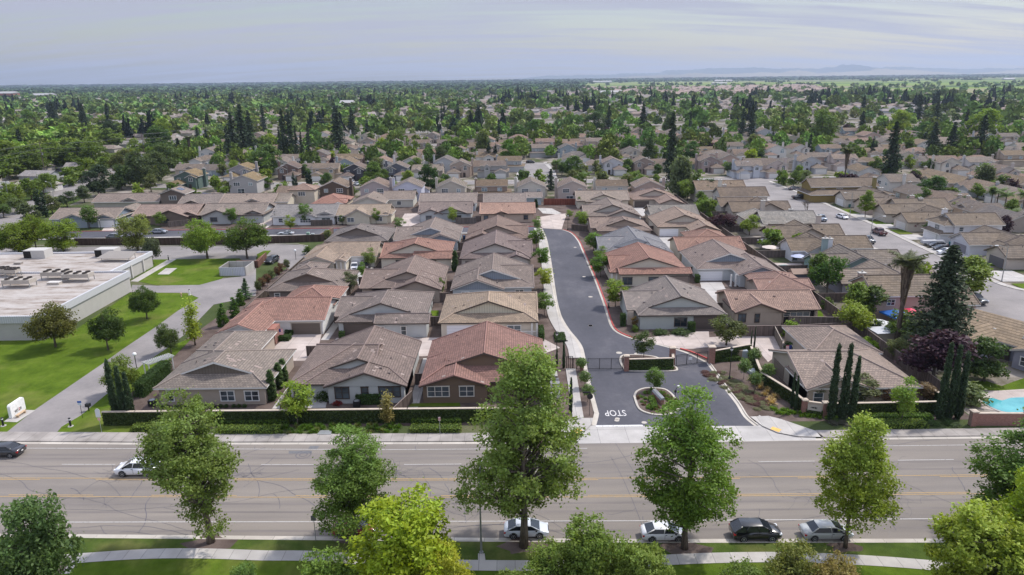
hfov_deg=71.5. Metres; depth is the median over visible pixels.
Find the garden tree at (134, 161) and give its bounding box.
[122,149,155,186]
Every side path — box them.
[272,388,293,408]
[321,322,337,339]
[408,358,426,407]
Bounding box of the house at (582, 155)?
[562,150,590,161]
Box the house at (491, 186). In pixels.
[473,177,511,200]
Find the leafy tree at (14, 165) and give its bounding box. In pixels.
[0,156,26,179]
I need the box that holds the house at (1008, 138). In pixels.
[995,132,1021,145]
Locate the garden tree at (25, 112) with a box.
[19,108,39,121]
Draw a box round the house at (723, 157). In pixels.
[714,151,739,164]
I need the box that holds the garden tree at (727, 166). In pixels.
[722,162,731,172]
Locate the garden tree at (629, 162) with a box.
[622,158,632,169]
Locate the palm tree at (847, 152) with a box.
[841,147,854,174]
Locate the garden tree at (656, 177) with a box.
[652,174,659,181]
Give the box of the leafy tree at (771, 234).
[757,226,783,249]
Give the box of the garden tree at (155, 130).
[143,126,173,147]
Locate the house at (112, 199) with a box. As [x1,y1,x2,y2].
[91,192,161,206]
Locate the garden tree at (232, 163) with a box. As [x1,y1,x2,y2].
[225,159,238,173]
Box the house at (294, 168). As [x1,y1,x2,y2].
[276,160,303,180]
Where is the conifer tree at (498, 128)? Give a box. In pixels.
[497,119,501,133]
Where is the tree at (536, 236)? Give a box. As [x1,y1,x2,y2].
[528,228,545,247]
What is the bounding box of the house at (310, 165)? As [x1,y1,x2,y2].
[303,161,312,171]
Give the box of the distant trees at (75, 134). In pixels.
[0,122,124,161]
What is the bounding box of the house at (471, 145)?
[466,142,476,151]
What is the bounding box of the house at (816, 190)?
[796,176,895,202]
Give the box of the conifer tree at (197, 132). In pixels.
[194,127,199,137]
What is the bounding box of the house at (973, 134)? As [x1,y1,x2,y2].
[969,131,1002,141]
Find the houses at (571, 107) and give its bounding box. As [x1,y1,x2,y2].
[30,92,1017,119]
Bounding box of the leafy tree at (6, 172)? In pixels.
[0,162,13,178]
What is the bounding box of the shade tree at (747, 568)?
[717,556,777,574]
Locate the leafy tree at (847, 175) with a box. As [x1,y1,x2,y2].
[839,173,857,176]
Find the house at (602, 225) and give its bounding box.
[586,216,652,236]
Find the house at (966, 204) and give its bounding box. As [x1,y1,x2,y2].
[949,194,1004,212]
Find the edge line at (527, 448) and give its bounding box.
[70,444,1014,449]
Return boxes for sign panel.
[807,404,821,411]
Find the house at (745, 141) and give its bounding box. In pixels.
[740,137,748,144]
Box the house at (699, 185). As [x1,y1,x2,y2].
[690,178,745,202]
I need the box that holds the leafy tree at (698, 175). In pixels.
[691,168,704,180]
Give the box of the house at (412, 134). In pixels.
[404,133,420,137]
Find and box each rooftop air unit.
[0,266,9,272]
[1,276,36,287]
[3,267,21,276]
[23,247,52,258]
[40,268,72,279]
[60,270,94,281]
[94,247,120,257]
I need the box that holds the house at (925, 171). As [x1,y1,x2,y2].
[919,165,947,179]
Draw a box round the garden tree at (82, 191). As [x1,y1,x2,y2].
[75,185,92,202]
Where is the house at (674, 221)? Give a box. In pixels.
[647,206,721,235]
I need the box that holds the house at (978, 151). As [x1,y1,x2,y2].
[961,146,980,155]
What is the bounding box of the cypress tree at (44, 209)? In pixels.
[39,190,48,217]
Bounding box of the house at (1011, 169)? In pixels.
[981,162,1020,174]
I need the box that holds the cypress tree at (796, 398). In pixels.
[794,375,799,410]
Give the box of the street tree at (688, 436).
[629,381,745,549]
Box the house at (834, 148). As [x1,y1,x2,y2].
[813,143,842,153]
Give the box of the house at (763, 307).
[715,289,821,325]
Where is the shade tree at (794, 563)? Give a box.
[762,536,824,574]
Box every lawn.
[0,292,197,431]
[0,538,996,564]
[20,194,90,223]
[22,153,114,201]
[58,339,190,431]
[58,558,935,574]
[139,258,240,284]
[408,403,460,406]
[431,310,438,315]
[842,209,860,213]
[870,221,886,223]
[892,229,912,233]
[972,378,1023,390]
[1013,283,1023,288]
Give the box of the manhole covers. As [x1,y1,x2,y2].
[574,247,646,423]
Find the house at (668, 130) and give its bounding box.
[663,128,681,139]
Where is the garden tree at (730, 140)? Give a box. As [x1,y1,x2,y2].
[725,138,737,141]
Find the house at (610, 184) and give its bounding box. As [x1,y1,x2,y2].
[589,177,630,191]
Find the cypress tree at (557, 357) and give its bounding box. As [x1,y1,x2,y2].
[556,348,557,366]
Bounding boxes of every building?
[0,91,19,95]
[0,251,152,340]
[33,93,56,95]
[339,100,354,104]
[593,81,611,82]
[600,90,621,93]
[714,80,732,81]
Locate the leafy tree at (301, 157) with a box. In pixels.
[298,150,313,163]
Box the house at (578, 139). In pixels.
[569,137,590,143]
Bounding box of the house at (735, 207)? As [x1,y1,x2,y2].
[723,196,790,218]
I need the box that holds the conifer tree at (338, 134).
[329,108,347,149]
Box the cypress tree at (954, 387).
[945,343,963,417]
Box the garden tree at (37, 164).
[8,144,48,172]
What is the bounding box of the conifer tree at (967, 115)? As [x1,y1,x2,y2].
[963,108,969,126]
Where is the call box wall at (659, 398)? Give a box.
[652,388,664,404]
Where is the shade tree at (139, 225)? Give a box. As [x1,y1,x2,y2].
[112,213,152,250]
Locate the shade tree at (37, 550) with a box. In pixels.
[0,489,86,574]
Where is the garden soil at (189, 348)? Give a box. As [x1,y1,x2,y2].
[131,201,968,427]
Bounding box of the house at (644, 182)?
[628,176,665,191]
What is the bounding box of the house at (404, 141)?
[392,137,405,145]
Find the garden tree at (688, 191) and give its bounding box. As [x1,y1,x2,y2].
[677,179,694,200]
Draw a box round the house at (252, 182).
[227,171,275,192]
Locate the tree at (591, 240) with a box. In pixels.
[582,232,601,252]
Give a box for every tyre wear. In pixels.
[0,456,588,458]
[0,460,1004,466]
[0,468,972,473]
[0,498,997,504]
[0,507,960,512]
[0,526,933,531]
[18,452,587,455]
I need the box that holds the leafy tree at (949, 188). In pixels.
[942,186,960,191]
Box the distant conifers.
[2,84,1010,137]
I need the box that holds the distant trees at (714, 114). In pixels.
[0,97,1019,134]
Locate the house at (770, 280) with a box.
[743,271,815,290]
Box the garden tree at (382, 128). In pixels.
[378,125,388,136]
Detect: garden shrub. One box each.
[302,245,310,254]
[313,391,328,402]
[322,230,331,238]
[331,400,341,405]
[631,324,638,331]
[652,328,670,335]
[668,327,694,336]
[704,210,713,216]
[780,318,800,335]
[783,341,793,348]
[819,297,835,309]
[862,336,871,343]
[869,340,879,348]
[966,381,993,407]
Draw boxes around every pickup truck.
[791,194,803,198]
[818,214,826,220]
[867,235,875,242]
[872,227,887,235]
[974,291,988,303]
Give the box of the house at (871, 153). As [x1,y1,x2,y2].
[846,147,880,157]
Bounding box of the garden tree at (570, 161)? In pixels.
[563,155,582,173]
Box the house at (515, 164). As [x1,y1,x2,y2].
[496,155,525,171]
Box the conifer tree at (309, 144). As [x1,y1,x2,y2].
[305,123,311,151]
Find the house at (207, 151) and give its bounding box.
[198,147,219,156]
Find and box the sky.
[0,0,1023,84]
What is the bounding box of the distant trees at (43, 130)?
[0,122,133,162]
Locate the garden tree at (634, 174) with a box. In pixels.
[629,170,647,179]
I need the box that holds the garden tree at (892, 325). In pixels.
[884,308,921,340]
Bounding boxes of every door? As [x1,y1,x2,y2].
[97,220,113,226]
[286,176,294,180]
[290,322,321,333]
[311,176,320,180]
[343,323,373,335]
[350,257,374,266]
[445,324,475,334]
[448,174,458,178]
[495,174,505,178]
[615,171,625,175]
[634,201,648,206]
[647,170,653,174]
[659,228,678,235]
[669,275,689,282]
[694,316,719,328]
[698,270,723,280]
[714,169,723,173]
[739,174,749,178]
[769,174,777,178]
[774,358,783,380]
[815,169,825,173]
[836,198,843,206]
[837,167,844,170]
[874,212,882,221]
[896,220,905,229]
[925,231,936,239]
[953,241,965,253]
[958,171,968,175]
[985,196,994,202]
[988,254,1003,267]
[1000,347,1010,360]
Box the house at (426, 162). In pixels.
[420,153,443,163]
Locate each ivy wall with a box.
[101,407,514,425]
[629,357,673,369]
[715,343,750,362]
[749,346,802,410]
[806,400,823,416]
[835,400,936,415]
[921,383,938,400]
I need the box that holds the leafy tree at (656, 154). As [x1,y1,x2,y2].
[649,145,661,158]
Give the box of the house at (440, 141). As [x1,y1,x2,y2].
[435,138,449,148]
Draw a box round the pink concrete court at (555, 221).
[539,214,566,228]
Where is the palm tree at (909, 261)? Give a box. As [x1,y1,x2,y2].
[887,249,934,346]
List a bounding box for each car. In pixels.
[0,441,26,457]
[105,233,122,237]
[113,457,159,476]
[150,228,167,233]
[264,255,279,263]
[278,230,294,234]
[331,516,376,537]
[349,261,358,269]
[504,518,548,538]
[640,521,681,541]
[729,517,782,541]
[788,186,798,189]
[798,519,853,541]
[835,213,848,218]
[927,241,948,246]
[932,244,949,249]
[936,247,949,254]
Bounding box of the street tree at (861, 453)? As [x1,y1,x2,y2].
[810,409,911,548]
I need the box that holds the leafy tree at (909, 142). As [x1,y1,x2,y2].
[905,138,916,148]
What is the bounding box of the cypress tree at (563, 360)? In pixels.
[562,340,564,367]
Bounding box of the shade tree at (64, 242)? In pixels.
[34,218,82,251]
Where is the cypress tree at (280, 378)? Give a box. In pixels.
[272,362,284,389]
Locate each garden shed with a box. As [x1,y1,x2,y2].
[788,268,814,282]
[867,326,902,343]
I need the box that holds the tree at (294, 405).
[275,379,315,423]
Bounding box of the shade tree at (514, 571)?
[495,568,524,574]
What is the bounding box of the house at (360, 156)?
[334,152,364,162]
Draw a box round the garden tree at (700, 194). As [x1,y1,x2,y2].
[694,191,706,202]
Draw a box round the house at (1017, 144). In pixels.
[1007,141,1023,145]
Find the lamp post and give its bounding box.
[728,347,733,378]
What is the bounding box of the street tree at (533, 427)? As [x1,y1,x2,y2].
[450,342,589,548]
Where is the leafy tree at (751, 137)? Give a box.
[748,133,758,143]
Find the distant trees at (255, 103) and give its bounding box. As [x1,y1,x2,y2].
[0,81,1023,111]
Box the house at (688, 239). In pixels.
[668,228,746,260]
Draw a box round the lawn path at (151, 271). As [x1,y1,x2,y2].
[132,259,175,281]
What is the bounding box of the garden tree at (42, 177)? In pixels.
[31,173,57,194]
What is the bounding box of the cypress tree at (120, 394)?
[113,365,125,410]
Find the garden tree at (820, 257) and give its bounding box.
[806,251,830,284]
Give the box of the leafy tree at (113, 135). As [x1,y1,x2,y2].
[105,133,119,144]
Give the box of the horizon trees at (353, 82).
[0,73,1023,86]
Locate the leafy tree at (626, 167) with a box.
[622,165,629,172]
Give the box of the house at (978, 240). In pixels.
[948,225,1019,255]
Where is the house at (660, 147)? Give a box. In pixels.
[647,144,663,158]
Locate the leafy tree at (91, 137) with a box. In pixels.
[83,135,101,145]
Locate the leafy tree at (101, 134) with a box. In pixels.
[93,127,124,144]
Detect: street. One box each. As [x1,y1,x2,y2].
[43,227,534,238]
[141,176,966,187]
[169,164,585,170]
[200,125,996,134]
[258,117,922,125]
[270,121,960,129]
[522,162,552,178]
[542,228,753,425]
[744,181,1023,321]
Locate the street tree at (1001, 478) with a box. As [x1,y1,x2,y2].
[962,407,1023,510]
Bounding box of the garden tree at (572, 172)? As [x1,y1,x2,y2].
[566,169,577,176]
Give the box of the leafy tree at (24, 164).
[11,145,35,167]
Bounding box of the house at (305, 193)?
[287,183,319,203]
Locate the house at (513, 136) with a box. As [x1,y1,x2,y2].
[508,133,527,138]
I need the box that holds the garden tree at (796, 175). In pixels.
[787,170,801,185]
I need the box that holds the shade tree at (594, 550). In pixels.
[558,507,634,574]
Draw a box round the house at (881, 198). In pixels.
[852,191,914,213]
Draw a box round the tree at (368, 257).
[361,247,376,267]
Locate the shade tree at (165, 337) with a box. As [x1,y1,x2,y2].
[153,321,178,353]
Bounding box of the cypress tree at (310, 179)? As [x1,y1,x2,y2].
[308,170,312,184]
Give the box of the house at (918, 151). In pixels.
[903,146,937,155]
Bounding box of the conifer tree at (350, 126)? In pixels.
[347,107,357,135]
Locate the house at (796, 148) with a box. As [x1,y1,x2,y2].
[784,142,810,157]
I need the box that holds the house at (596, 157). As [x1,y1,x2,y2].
[589,145,614,159]
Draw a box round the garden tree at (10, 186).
[0,182,25,199]
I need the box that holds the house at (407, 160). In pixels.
[402,155,424,169]
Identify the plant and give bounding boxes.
[826,419,840,425]
[838,419,851,426]
[926,419,941,426]
[937,416,951,420]
[942,419,956,426]
[946,419,961,427]
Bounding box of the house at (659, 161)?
[650,159,667,169]
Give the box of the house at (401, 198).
[350,190,417,206]
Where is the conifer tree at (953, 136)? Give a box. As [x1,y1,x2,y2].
[944,122,959,153]
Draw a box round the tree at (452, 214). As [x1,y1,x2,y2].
[447,206,456,219]
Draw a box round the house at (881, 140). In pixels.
[872,137,889,143]
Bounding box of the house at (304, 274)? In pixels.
[265,261,358,296]
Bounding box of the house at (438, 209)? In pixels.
[418,201,474,221]
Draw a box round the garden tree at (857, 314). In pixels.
[832,297,876,330]
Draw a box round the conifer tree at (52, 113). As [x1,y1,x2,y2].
[46,101,60,118]
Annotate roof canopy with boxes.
[96,251,136,259]
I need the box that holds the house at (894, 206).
[872,196,953,222]
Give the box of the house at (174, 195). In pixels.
[158,185,194,203]
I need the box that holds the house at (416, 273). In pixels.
[359,255,448,301]
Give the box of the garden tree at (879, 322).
[865,319,884,326]
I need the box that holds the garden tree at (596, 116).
[582,111,605,130]
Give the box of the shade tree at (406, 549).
[341,477,459,574]
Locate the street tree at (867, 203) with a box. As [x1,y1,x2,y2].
[857,190,876,217]
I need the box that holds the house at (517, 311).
[438,291,538,336]
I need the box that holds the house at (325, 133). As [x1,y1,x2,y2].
[321,130,332,135]
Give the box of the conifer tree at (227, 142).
[223,125,231,154]
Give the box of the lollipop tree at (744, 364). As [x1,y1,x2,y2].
[737,357,752,378]
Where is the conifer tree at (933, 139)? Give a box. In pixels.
[922,122,941,150]
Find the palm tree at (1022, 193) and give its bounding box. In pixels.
[1016,188,1023,208]
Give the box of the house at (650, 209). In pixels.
[643,204,699,223]
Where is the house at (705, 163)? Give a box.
[694,153,724,173]
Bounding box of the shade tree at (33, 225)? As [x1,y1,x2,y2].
[17,213,43,247]
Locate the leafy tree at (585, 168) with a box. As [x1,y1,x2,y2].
[576,163,588,174]
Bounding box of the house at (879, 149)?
[874,146,901,155]
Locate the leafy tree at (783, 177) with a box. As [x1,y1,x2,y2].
[779,173,787,185]
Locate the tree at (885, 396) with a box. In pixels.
[874,388,898,400]
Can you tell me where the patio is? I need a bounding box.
[307,401,326,407]
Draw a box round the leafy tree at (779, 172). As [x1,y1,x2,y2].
[774,168,788,182]
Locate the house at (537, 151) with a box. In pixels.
[528,143,554,157]
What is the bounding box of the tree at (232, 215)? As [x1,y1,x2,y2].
[222,208,237,223]
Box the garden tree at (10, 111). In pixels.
[4,108,16,120]
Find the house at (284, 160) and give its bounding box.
[272,157,296,174]
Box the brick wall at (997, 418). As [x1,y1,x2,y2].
[976,412,1023,425]
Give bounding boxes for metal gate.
[587,358,622,368]
[676,351,707,365]
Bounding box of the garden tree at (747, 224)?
[739,214,761,234]
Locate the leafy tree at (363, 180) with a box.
[358,175,370,185]
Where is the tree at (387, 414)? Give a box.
[377,389,395,422]
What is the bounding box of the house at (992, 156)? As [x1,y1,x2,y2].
[957,154,998,163]
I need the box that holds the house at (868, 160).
[859,156,885,166]
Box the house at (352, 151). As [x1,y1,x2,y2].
[333,149,358,155]
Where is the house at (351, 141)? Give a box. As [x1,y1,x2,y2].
[342,137,358,145]
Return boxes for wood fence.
[74,234,324,245]
[168,219,189,226]
[236,252,266,267]
[244,246,315,307]
[279,387,290,408]
[306,346,314,355]
[310,220,332,225]
[393,390,412,407]
[415,373,421,384]
[431,316,440,325]
[440,293,449,301]
[447,281,451,288]
[455,217,475,223]
[458,242,463,249]
[544,199,574,204]
[571,224,587,231]
[674,193,965,410]
[701,211,726,216]
[722,225,742,231]
[739,323,852,335]
[741,237,763,243]
[756,250,784,257]
[774,326,782,348]
[778,265,807,271]
[788,316,840,324]
[817,293,847,301]
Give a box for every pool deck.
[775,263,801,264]
[972,389,1023,410]
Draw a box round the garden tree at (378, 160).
[366,157,382,168]
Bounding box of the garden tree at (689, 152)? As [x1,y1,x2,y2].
[683,140,700,157]
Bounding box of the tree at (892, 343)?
[883,337,910,355]
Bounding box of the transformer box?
[747,368,755,373]
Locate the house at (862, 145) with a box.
[857,143,881,146]
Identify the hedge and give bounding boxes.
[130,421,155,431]
[131,359,172,397]
[209,418,288,425]
[215,423,281,434]
[278,333,291,340]
[284,329,293,334]
[338,330,344,337]
[355,393,380,404]
[410,422,461,433]
[411,417,461,424]
[538,324,544,340]
[554,331,566,342]
[619,312,626,326]
[629,366,673,369]
[648,395,657,409]
[687,321,695,331]
[694,274,700,282]
[719,355,740,361]
[860,412,886,418]
[869,418,901,428]
[884,412,900,418]
[896,418,929,428]
[899,412,934,420]
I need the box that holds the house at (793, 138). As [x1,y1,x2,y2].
[785,133,799,141]
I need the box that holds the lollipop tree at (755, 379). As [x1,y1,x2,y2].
[747,371,762,390]
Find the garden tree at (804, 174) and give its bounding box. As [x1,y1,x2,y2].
[795,170,812,182]
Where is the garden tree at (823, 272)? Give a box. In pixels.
[807,256,849,292]
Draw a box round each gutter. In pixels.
[0,534,941,541]
[18,436,999,444]
[39,233,529,239]
[541,228,598,425]
[564,230,756,425]
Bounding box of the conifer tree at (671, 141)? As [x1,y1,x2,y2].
[662,112,678,180]
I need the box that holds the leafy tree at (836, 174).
[834,171,848,177]
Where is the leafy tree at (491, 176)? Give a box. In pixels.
[485,173,495,178]
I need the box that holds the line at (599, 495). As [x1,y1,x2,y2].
[151,492,970,495]
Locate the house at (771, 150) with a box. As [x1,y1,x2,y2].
[763,141,786,157]
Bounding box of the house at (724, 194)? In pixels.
[712,183,769,210]
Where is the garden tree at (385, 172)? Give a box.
[380,169,388,177]
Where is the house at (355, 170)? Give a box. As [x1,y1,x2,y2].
[338,160,368,180]
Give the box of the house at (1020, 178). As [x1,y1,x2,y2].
[995,173,1023,186]
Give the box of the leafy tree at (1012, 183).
[1006,178,1022,188]
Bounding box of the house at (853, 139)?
[845,136,872,142]
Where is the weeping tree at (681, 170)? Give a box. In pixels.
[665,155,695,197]
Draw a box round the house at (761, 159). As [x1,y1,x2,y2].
[741,157,766,160]
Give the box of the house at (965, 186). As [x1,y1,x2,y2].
[953,175,995,197]
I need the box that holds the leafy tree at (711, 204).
[701,197,717,212]
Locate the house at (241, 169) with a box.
[222,162,259,180]
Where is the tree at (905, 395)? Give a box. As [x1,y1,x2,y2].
[889,375,921,418]
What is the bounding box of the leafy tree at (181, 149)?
[176,147,183,160]
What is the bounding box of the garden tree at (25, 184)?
[17,177,40,199]
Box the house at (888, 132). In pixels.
[884,130,903,134]
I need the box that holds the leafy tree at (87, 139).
[82,137,98,144]
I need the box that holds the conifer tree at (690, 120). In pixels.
[688,111,692,126]
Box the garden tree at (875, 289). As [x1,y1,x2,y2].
[861,283,890,312]
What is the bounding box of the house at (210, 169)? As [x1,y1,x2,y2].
[201,162,231,175]
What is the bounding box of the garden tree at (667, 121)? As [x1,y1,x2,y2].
[661,115,676,130]
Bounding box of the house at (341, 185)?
[320,176,353,197]
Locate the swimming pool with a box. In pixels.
[979,397,1023,411]
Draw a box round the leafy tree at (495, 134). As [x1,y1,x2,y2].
[491,130,499,140]
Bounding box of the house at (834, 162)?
[824,153,861,170]
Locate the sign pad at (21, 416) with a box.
[4,410,34,421]
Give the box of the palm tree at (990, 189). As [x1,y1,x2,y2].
[985,185,1000,202]
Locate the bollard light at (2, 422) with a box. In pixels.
[0,417,5,426]
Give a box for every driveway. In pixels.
[102,227,115,230]
[258,218,272,227]
[274,334,321,360]
[335,338,559,355]
[348,267,373,285]
[401,213,419,225]
[634,208,644,219]
[659,237,671,247]
[700,282,729,324]
[853,214,873,218]
[877,224,896,227]
[901,235,928,239]
[929,248,974,256]
[991,270,1023,281]
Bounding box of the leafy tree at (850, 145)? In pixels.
[840,141,857,150]
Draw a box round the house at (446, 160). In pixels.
[433,155,457,172]
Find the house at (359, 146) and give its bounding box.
[357,144,373,150]
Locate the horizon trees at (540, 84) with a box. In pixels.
[0,74,1023,93]
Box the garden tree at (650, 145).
[642,137,655,158]
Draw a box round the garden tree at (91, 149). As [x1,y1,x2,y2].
[75,140,109,161]
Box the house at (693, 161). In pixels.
[689,158,694,168]
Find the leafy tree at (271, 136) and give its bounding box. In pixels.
[266,133,275,144]
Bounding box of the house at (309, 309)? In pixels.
[215,285,348,343]
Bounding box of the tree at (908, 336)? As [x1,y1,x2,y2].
[901,331,919,348]
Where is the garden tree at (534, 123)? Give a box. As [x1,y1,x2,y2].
[525,119,540,131]
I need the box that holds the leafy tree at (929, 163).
[923,158,935,168]
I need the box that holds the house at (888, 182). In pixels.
[877,173,920,192]
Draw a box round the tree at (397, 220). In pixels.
[393,217,406,227]
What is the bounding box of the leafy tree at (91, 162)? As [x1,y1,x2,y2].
[78,157,97,167]
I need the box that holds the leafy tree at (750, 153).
[744,149,760,157]
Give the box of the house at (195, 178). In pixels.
[165,167,208,189]
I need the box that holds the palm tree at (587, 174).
[581,170,591,185]
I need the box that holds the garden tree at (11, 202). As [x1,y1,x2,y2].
[3,197,27,208]
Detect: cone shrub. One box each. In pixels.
[215,303,228,326]
[228,297,239,317]
[235,288,245,305]
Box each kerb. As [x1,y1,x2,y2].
[10,536,948,542]
[34,243,305,245]
[71,226,534,231]
[540,228,594,424]
[563,229,589,263]
[590,265,635,337]
[619,354,677,371]
[633,387,679,415]
[680,348,705,357]
[710,363,758,424]
[768,181,1023,290]
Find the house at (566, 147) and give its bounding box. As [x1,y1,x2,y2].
[554,142,576,157]
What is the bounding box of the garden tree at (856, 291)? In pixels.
[842,281,875,313]
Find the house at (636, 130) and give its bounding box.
[630,127,640,134]
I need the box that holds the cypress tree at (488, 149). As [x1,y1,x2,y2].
[486,140,490,152]
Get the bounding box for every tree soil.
[335,535,363,542]
[496,537,547,553]
[659,540,712,553]
[826,541,862,552]
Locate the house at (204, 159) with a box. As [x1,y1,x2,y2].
[188,155,223,163]
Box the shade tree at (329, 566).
[297,543,358,574]
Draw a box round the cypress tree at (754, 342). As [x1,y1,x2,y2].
[753,326,755,347]
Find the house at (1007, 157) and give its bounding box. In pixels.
[994,148,1023,165]
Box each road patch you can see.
[289,451,311,453]
[308,446,318,449]
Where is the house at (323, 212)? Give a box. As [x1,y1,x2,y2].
[270,202,342,224]
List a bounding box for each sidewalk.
[0,432,565,441]
[151,176,833,184]
[534,228,580,357]
[543,162,556,178]
[561,418,592,434]
[566,368,583,417]
[750,416,821,436]
[769,181,1023,289]
[815,428,1023,437]
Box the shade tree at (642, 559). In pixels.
[605,539,675,574]
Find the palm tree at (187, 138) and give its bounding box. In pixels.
[184,135,192,146]
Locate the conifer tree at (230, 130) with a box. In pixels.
[224,112,240,147]
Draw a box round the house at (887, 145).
[880,142,906,149]
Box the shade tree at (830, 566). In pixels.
[808,546,861,574]
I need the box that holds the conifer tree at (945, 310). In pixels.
[902,245,978,358]
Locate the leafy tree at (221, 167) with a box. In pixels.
[216,163,226,175]
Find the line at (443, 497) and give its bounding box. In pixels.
[0,493,984,497]
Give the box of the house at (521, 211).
[479,202,535,221]
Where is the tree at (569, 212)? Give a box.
[565,209,573,216]
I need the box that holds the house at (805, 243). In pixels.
[778,232,873,261]
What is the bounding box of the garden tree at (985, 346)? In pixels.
[966,334,1012,381]
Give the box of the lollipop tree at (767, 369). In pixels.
[759,363,776,376]
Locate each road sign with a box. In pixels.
[95,409,101,431]
[311,516,315,539]
[582,391,592,414]
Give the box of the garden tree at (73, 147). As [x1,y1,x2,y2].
[52,140,98,163]
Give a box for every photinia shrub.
[254,280,261,289]
[257,277,266,288]
[261,274,270,284]
[268,270,274,278]
[273,266,281,274]
[277,263,285,271]
[283,259,290,269]
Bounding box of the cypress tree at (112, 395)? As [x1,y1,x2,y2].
[103,359,119,410]
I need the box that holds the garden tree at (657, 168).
[652,163,663,174]
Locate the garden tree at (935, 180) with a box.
[916,175,947,189]
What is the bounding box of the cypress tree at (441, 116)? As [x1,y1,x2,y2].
[440,105,443,120]
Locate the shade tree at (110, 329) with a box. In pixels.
[85,307,126,349]
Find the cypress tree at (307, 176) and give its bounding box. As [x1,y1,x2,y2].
[305,170,308,183]
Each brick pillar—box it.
[623,354,629,370]
[669,346,676,364]
[707,345,716,363]
[801,398,808,412]
[822,401,828,416]
[968,409,979,426]
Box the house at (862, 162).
[858,159,866,165]
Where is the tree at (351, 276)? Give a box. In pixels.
[343,271,357,293]
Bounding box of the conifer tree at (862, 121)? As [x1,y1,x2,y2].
[856,111,866,131]
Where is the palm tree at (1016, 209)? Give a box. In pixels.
[1007,207,1022,211]
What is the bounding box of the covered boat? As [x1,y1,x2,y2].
[920,239,944,243]
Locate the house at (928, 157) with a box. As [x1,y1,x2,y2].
[925,153,958,159]
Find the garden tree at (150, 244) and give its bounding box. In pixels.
[139,236,161,263]
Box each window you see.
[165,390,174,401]
[169,196,176,199]
[210,217,217,221]
[219,390,235,401]
[243,390,259,400]
[300,218,310,222]
[334,386,349,398]
[336,188,342,192]
[360,387,368,393]
[378,386,400,397]
[400,326,406,335]
[426,386,449,396]
[459,385,474,396]
[507,325,520,331]
[622,277,632,284]
[674,317,687,326]
[738,313,746,321]
[754,313,759,322]
[783,311,809,316]
[812,392,823,401]
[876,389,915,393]
[886,299,895,305]
[1019,356,1023,366]
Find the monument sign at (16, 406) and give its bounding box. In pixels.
[7,397,25,417]
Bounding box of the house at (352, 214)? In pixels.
[336,203,395,224]
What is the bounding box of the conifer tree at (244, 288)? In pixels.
[240,278,252,299]
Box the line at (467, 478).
[122,474,986,478]
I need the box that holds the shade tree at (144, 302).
[126,284,160,318]
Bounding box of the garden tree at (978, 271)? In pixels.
[958,255,998,293]
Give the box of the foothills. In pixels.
[617,68,1023,77]
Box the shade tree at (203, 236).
[178,218,226,258]
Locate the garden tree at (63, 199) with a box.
[54,191,78,207]
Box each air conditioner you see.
[147,398,156,406]
[353,399,360,407]
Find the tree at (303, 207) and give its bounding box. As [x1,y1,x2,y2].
[296,203,312,219]
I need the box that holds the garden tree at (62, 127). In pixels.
[53,124,68,130]
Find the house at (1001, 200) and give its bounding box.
[995,194,1023,207]
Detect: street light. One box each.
[479,461,482,553]
[995,245,1008,281]
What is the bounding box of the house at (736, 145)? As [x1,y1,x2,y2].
[726,140,743,152]
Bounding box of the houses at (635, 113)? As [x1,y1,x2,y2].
[16,91,1005,117]
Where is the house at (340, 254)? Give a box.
[299,241,383,269]
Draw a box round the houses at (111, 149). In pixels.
[0,90,1010,181]
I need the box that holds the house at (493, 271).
[450,252,534,293]
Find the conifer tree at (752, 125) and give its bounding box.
[746,104,756,136]
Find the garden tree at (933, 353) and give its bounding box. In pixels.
[893,328,980,375]
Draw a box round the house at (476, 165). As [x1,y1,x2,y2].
[470,159,492,171]
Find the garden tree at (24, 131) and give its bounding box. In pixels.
[8,125,36,136]
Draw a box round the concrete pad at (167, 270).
[159,268,176,273]
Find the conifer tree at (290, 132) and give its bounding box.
[285,112,295,152]
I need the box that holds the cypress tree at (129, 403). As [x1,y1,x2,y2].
[121,371,134,410]
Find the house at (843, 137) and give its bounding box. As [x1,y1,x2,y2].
[833,134,857,139]
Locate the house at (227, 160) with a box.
[224,148,251,163]
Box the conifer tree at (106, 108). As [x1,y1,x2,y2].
[104,103,108,113]
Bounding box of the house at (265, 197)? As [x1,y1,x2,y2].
[219,192,278,202]
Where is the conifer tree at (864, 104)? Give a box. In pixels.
[859,95,867,111]
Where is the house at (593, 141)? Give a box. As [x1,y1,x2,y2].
[583,136,601,146]
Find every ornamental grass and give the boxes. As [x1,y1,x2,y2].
[763,387,773,393]
[769,398,776,404]
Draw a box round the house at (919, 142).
[913,138,927,147]
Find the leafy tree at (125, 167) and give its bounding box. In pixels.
[114,165,130,185]
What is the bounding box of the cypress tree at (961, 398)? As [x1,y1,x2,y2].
[954,350,971,419]
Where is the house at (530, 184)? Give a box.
[514,176,548,201]
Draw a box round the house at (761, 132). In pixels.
[755,127,772,136]
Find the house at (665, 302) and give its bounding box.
[617,275,726,328]
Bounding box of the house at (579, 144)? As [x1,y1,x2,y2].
[562,140,582,148]
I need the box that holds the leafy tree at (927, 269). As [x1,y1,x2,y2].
[914,261,932,273]
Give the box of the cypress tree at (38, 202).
[35,188,43,215]
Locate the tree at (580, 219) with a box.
[573,210,587,224]
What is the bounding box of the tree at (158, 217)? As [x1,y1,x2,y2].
[151,211,166,225]
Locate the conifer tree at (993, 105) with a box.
[987,101,997,124]
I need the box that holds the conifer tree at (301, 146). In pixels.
[299,129,303,162]
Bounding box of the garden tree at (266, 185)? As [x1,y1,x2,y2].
[261,175,272,187]
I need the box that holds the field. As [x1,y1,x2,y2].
[586,77,1023,92]
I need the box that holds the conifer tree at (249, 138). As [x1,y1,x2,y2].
[244,110,258,149]

